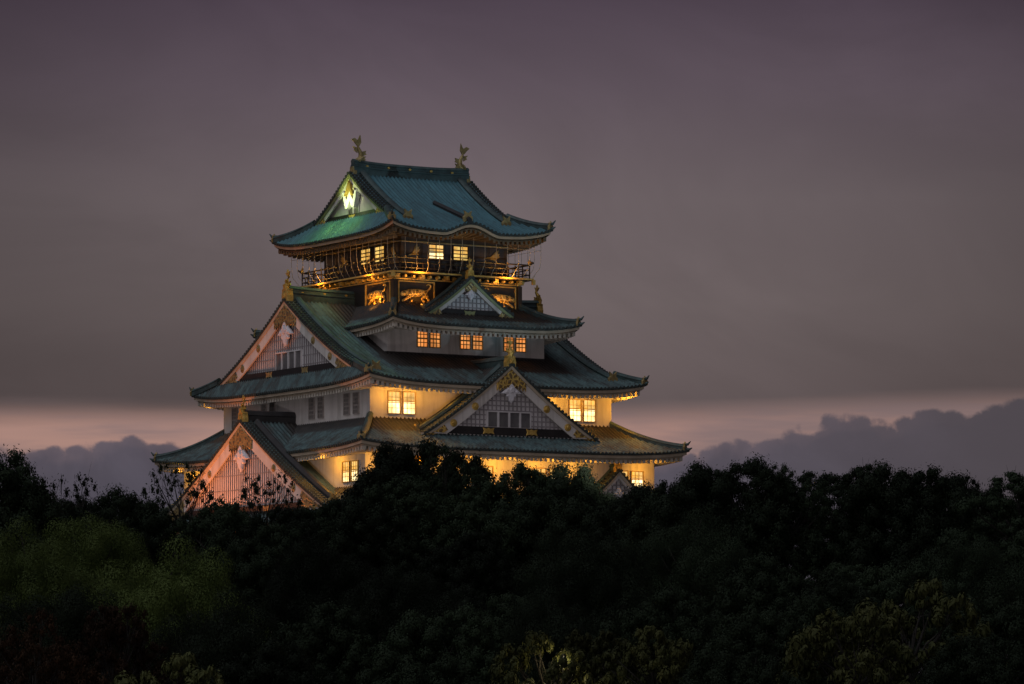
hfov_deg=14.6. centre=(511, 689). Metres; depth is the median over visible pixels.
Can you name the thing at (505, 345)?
window
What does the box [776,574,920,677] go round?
tree
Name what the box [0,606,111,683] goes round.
tree
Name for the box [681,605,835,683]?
tree
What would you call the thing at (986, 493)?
tree
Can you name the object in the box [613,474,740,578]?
tree
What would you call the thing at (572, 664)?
tree
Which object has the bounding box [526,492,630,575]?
tree
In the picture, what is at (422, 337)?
window
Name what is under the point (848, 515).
tree
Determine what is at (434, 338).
window
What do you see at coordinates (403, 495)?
tree
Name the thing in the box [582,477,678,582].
tree
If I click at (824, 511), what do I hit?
tree
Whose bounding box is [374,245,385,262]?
window
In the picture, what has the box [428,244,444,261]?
window
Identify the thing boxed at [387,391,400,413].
window
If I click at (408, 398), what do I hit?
window
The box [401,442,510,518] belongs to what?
tree
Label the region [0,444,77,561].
tree
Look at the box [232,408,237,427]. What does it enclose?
window
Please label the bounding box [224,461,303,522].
tree
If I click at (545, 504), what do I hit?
tree
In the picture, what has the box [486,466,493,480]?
window
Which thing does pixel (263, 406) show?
window
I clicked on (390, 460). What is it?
tree
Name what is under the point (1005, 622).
tree
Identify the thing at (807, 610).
tree
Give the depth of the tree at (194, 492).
298.79 m
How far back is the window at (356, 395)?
343.96 m
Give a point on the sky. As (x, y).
(802, 220)
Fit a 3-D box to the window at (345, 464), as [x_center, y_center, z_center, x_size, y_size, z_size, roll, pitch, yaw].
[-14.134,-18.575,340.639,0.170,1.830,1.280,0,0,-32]
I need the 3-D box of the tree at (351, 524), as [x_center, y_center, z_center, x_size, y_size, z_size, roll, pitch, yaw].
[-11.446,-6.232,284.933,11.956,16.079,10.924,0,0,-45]
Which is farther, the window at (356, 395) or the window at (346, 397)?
the window at (346, 397)
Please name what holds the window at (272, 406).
in the castle tower
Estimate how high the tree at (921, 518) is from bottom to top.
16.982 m
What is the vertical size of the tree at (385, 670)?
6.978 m
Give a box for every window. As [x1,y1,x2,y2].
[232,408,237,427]
[261,404,266,410]
[269,403,275,410]
[308,398,314,419]
[317,397,323,417]
[342,461,349,482]
[343,393,349,414]
[350,460,358,481]
[352,392,359,413]
[360,247,371,265]
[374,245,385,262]
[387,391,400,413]
[402,391,415,414]
[417,331,427,347]
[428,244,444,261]
[429,333,440,347]
[452,245,468,262]
[460,335,470,349]
[472,335,482,349]
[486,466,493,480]
[503,337,513,351]
[515,338,525,352]
[534,467,546,474]
[569,399,581,421]
[583,399,595,421]
[630,471,643,485]
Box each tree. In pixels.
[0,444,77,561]
[0,514,120,664]
[0,579,148,683]
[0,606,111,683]
[14,510,166,603]
[38,470,116,527]
[39,495,119,560]
[46,600,185,683]
[63,483,205,585]
[84,531,271,668]
[108,650,224,683]
[136,453,224,608]
[140,583,287,683]
[164,497,261,606]
[175,500,221,555]
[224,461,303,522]
[254,598,379,683]
[310,491,424,595]
[336,564,481,673]
[339,433,497,514]
[345,475,457,585]
[350,645,482,683]
[366,600,525,683]
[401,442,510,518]
[409,489,539,596]
[472,458,618,521]
[477,590,551,668]
[488,629,603,683]
[493,581,619,683]
[505,475,599,592]
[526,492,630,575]
[537,627,658,683]
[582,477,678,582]
[590,586,719,680]
[592,624,696,683]
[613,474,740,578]
[619,502,754,622]
[641,451,830,579]
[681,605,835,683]
[691,545,828,657]
[723,462,853,580]
[734,591,861,681]
[766,457,899,578]
[771,605,920,683]
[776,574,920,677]
[813,469,885,580]
[819,458,983,607]
[834,577,1009,683]
[842,558,982,678]
[901,532,1023,655]
[927,590,1023,680]
[928,484,1016,550]
[933,465,1023,562]
[933,472,982,510]
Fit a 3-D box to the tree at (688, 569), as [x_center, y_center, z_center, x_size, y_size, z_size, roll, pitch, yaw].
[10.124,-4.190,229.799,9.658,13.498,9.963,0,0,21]
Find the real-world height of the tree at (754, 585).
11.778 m
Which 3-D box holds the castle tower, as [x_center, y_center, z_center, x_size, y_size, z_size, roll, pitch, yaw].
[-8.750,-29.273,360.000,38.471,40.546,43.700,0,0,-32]
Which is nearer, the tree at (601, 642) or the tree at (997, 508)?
the tree at (601, 642)
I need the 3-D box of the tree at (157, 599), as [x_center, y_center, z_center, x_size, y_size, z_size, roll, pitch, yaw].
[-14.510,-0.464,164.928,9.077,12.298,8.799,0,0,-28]
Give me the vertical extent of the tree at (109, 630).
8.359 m
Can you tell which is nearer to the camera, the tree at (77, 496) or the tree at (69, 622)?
the tree at (69, 622)
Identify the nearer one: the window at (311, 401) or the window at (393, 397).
the window at (393, 397)
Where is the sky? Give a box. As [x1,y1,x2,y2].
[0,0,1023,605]
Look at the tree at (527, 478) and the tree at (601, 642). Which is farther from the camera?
the tree at (527, 478)
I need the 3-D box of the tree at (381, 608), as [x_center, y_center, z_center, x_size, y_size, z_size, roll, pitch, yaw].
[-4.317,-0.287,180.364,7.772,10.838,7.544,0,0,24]
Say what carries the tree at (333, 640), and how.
on the ground
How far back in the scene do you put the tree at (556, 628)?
174.09 m
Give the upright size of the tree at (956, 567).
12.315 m
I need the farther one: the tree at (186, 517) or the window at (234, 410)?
the window at (234, 410)
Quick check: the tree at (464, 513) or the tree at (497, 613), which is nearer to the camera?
the tree at (497, 613)
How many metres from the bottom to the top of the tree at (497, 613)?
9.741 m
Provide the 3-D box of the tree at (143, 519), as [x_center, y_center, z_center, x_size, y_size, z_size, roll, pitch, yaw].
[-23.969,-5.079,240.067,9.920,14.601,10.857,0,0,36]
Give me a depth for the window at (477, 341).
352.72 m
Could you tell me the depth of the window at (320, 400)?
349.38 m
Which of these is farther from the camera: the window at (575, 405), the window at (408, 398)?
the window at (575, 405)
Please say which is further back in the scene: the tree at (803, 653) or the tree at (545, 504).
the tree at (545, 504)
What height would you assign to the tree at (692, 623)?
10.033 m
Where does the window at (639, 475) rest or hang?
in the castle tower
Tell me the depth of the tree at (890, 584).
189.17 m
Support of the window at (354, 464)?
in the castle tower
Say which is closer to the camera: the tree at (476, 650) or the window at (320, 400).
the tree at (476, 650)
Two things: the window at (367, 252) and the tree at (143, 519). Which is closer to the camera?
the tree at (143, 519)
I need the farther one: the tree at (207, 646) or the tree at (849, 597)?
the tree at (849, 597)
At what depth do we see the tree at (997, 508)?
244.19 m
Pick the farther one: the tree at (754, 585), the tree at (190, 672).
the tree at (754, 585)
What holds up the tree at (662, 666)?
on the ground
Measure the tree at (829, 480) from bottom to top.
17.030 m
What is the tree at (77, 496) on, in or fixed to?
on the ground
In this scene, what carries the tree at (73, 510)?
on the ground
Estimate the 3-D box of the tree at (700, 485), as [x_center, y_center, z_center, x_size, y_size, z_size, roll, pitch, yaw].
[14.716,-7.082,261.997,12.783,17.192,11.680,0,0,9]
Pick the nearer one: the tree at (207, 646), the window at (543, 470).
the tree at (207, 646)
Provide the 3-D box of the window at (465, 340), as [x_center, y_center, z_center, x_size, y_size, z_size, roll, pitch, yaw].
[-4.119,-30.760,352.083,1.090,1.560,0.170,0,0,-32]
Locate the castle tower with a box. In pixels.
[150,135,691,534]
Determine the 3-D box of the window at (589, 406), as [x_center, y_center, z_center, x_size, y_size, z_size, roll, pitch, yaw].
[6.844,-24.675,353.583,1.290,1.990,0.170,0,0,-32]
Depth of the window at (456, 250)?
354.19 m
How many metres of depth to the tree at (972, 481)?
267.23 m
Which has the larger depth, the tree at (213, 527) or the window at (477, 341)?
the window at (477, 341)
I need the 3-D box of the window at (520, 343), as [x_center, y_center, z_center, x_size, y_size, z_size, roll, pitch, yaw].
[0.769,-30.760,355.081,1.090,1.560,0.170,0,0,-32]
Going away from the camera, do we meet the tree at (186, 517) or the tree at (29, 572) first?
the tree at (29, 572)
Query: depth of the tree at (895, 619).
123.67 m
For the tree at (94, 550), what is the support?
on the ground

